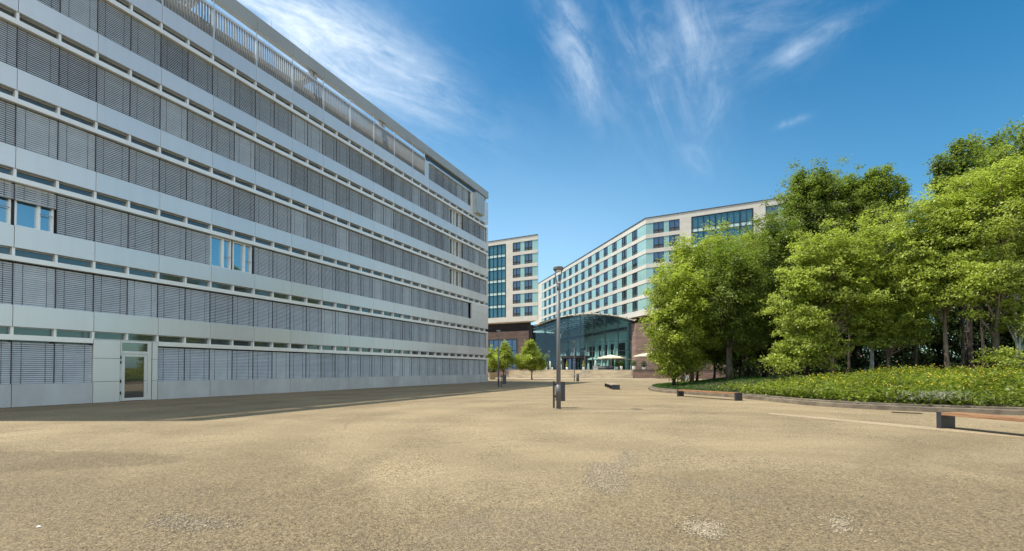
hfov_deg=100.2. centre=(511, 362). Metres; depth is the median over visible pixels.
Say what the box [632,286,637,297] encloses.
window
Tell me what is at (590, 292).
window
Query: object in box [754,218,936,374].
lime tree
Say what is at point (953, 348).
understorey shrub
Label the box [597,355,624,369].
parasol
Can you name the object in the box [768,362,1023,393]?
flowers
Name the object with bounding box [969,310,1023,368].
bush
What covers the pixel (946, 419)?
bench
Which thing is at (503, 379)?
waste bin
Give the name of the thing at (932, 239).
lime tree
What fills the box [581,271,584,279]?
window
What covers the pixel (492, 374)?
planter
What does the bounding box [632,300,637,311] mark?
window
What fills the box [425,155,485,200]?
transom window
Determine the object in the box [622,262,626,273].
window
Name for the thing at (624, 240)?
window
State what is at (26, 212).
ribbon window
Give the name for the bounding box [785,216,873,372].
dark trunk tree
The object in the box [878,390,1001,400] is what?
dry grass
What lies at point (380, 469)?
ground
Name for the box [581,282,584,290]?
window
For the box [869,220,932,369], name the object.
dark trunk tree
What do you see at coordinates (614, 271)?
window
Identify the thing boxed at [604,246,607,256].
window
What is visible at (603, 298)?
hotel building
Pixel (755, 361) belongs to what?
maple
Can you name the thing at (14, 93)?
transom window
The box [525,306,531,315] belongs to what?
window
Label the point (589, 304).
window
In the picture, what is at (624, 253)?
window
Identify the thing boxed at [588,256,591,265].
window
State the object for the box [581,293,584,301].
window
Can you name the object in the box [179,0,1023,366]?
sky
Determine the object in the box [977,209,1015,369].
dark trunk tree
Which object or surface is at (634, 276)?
window
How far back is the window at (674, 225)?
87.03 m
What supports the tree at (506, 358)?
on the ground at (380, 469)
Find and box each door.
[119,341,151,400]
[561,356,589,369]
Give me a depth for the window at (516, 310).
102.45 m
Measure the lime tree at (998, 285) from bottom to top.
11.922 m
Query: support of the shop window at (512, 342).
in the hotel building at (603, 298)
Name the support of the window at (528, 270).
in the hotel building at (603, 298)
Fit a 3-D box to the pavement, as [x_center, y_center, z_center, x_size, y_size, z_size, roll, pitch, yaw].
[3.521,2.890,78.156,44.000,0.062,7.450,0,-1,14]
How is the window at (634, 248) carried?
in the hotel building at (603, 298)
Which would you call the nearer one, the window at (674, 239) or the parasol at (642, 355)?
the parasol at (642, 355)
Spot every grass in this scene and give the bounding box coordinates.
[652,375,836,392]
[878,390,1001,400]
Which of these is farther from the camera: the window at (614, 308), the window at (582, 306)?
the window at (582, 306)
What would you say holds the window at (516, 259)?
in the hotel building at (603, 298)
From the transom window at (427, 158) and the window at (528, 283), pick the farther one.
the window at (528, 283)
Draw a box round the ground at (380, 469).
[0,378,1023,550]
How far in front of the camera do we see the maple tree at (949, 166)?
30.95 m
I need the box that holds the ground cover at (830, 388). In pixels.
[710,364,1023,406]
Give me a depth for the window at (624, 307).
97.83 m
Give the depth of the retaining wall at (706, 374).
76.22 m
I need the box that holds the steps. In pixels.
[507,370,632,377]
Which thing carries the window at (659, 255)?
in the hotel building at (603, 298)
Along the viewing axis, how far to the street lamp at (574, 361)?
57.95 m
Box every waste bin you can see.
[501,375,505,386]
[553,381,564,407]
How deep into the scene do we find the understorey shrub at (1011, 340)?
32.62 m
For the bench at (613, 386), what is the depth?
34.82 m
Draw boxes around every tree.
[485,345,496,366]
[486,339,517,374]
[515,338,548,379]
[638,254,731,384]
[650,217,765,381]
[691,223,788,379]
[735,205,810,376]
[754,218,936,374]
[759,154,885,375]
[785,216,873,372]
[796,222,890,376]
[819,204,940,371]
[842,162,914,368]
[842,305,950,370]
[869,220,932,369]
[874,164,1023,370]
[913,143,1023,369]
[920,127,1013,368]
[954,215,987,368]
[955,116,1023,260]
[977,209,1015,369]
[984,214,1019,355]
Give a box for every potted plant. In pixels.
[618,360,624,369]
[631,360,636,369]
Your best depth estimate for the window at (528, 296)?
101.11 m
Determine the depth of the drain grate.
15.90 m
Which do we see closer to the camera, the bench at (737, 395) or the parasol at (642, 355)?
the bench at (737, 395)
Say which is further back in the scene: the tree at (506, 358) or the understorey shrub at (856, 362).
the tree at (506, 358)
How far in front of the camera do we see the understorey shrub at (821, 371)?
36.64 m
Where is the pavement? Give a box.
[506,378,654,378]
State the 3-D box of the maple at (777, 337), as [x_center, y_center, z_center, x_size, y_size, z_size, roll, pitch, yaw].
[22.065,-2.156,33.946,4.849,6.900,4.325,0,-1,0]
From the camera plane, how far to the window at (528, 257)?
101.25 m
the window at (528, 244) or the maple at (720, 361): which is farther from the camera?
the window at (528, 244)
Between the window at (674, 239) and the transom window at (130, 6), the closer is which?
the transom window at (130, 6)
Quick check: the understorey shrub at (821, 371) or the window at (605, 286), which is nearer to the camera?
the understorey shrub at (821, 371)
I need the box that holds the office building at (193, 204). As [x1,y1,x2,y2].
[0,0,489,407]
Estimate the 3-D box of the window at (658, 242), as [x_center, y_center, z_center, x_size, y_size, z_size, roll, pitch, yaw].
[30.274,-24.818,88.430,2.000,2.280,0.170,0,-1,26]
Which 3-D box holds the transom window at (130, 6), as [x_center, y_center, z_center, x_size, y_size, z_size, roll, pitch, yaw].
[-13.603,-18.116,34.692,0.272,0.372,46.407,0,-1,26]
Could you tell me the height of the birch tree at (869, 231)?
10.711 m
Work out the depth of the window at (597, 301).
110.83 m
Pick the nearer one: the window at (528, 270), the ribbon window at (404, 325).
the ribbon window at (404, 325)
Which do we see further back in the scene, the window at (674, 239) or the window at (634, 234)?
the window at (634, 234)
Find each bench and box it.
[605,382,619,389]
[677,389,741,400]
[936,411,1023,427]
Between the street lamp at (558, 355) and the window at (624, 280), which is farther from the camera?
the window at (624, 280)
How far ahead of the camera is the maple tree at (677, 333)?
32.62 m
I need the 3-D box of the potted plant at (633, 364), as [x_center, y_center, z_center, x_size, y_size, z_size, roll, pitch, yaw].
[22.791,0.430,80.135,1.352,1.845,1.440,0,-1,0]
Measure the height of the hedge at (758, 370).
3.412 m
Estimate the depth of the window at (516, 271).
102.60 m
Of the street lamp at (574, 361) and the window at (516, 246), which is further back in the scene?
the window at (516, 246)
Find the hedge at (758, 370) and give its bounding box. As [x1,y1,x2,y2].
[722,349,1008,375]
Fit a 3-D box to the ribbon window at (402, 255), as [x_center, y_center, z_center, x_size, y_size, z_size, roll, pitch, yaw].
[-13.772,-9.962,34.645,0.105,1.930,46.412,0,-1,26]
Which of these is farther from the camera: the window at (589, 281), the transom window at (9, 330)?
the window at (589, 281)
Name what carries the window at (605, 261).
in the hotel building at (603, 298)
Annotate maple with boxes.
[695,308,726,381]
[703,339,739,378]
[733,302,772,376]
[746,302,773,375]
[765,296,811,377]
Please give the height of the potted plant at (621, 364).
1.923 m
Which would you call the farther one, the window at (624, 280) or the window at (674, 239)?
the window at (624, 280)
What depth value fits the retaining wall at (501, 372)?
83.59 m
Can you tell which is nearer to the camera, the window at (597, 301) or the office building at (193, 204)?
the office building at (193, 204)
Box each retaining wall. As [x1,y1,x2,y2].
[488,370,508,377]
[632,370,820,378]
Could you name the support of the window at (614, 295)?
in the hotel building at (603, 298)
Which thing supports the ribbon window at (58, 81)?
in the office building at (193, 204)
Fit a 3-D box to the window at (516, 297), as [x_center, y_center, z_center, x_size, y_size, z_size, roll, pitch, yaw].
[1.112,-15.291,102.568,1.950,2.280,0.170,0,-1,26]
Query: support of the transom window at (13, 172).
in the office building at (193, 204)
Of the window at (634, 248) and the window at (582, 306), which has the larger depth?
the window at (582, 306)
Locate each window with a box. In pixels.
[0,6,484,251]
[0,22,483,267]
[0,86,484,277]
[0,100,483,292]
[0,166,484,304]
[0,182,468,317]
[0,246,484,330]
[0,260,483,346]
[0,326,484,357]
[0,340,483,383]
[37,0,483,240]
[115,0,484,224]
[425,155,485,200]
[429,166,469,204]
[489,339,516,369]
[513,242,519,251]
[513,255,519,264]
[513,268,519,277]
[513,281,519,290]
[513,294,519,303]
[513,307,519,316]
[525,240,531,250]
[525,253,531,263]
[525,267,531,276]
[525,280,531,289]
[525,293,531,302]
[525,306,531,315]
[581,260,584,268]
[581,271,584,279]
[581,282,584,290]
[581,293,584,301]
[581,304,584,312]
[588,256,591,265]
[588,267,591,276]
[588,279,591,288]
[588,290,591,299]
[588,302,591,310]
[596,299,599,308]
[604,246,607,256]
[604,259,607,268]
[604,271,607,281]
[604,284,607,293]
[604,296,607,305]
[612,241,616,252]
[612,254,616,265]
[612,267,616,277]
[612,280,616,290]
[613,293,616,303]
[613,306,616,314]
[622,235,626,246]
[622,249,626,260]
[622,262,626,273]
[622,276,626,287]
[622,290,626,300]
[622,303,626,313]
[632,229,636,241]
[632,244,636,255]
[632,258,636,269]
[632,272,637,283]
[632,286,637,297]
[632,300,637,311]
[653,221,663,233]
[653,236,663,247]
[653,251,663,262]
[669,219,679,230]
[669,234,679,246]
[765,205,777,217]
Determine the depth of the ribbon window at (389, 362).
25.59 m
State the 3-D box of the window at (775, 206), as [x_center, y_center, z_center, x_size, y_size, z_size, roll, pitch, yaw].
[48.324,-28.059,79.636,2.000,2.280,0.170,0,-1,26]
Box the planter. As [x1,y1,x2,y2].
[488,366,496,378]
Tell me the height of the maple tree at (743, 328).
11.914 m
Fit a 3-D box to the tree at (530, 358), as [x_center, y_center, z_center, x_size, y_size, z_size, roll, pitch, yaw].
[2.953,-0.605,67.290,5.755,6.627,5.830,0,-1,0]
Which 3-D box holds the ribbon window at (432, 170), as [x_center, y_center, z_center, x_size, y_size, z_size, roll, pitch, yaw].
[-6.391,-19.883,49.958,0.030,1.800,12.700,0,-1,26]
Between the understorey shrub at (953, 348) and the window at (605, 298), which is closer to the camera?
the understorey shrub at (953, 348)
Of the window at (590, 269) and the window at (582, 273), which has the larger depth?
the window at (582, 273)
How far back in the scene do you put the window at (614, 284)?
102.35 m
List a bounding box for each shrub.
[792,303,846,375]
[834,309,894,373]
[864,294,954,368]
[908,296,973,370]
[928,294,1022,371]
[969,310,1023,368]
[978,293,1023,368]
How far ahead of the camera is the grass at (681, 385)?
31.11 m
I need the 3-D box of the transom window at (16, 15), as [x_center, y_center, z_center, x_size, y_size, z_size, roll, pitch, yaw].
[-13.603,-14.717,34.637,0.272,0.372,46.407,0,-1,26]
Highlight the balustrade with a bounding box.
[637,364,770,369]
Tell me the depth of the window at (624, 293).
97.88 m
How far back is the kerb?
17.42 m
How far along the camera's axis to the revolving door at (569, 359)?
98.14 m
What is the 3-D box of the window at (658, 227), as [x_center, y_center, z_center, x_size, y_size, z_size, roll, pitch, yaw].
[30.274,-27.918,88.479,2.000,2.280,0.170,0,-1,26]
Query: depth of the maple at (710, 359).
34.70 m
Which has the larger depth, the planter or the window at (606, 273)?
the window at (606, 273)
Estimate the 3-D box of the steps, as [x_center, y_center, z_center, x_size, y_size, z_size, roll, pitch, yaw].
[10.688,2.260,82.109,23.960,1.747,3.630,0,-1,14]
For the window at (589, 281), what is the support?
in the hotel building at (603, 298)
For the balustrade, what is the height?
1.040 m
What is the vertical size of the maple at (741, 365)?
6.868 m
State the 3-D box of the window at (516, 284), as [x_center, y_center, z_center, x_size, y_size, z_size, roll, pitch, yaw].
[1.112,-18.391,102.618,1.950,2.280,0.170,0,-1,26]
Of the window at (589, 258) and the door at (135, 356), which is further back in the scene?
the window at (589, 258)
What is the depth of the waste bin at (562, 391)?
18.05 m
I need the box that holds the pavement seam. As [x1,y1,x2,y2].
[768,413,1023,437]
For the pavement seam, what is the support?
on the ground at (380, 469)
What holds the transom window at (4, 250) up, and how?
in the office building at (193, 204)
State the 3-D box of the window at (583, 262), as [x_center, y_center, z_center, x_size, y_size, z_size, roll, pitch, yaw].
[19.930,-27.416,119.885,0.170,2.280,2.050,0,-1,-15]
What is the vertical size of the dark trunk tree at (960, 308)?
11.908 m
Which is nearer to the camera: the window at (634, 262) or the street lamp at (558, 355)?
the street lamp at (558, 355)
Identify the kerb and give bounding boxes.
[648,384,1023,415]
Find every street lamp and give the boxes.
[496,330,500,386]
[553,266,563,408]
[573,341,575,380]
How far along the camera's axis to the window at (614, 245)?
102.45 m
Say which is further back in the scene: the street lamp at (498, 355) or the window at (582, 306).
the window at (582, 306)
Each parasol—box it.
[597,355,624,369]
[634,353,651,369]
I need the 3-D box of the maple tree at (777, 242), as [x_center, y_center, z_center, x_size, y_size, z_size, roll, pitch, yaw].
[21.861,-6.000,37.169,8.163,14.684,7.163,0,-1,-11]
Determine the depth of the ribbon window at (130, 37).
26.69 m
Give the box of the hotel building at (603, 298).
[484,191,861,369]
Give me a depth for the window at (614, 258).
102.42 m
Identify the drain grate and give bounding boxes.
[892,412,922,413]

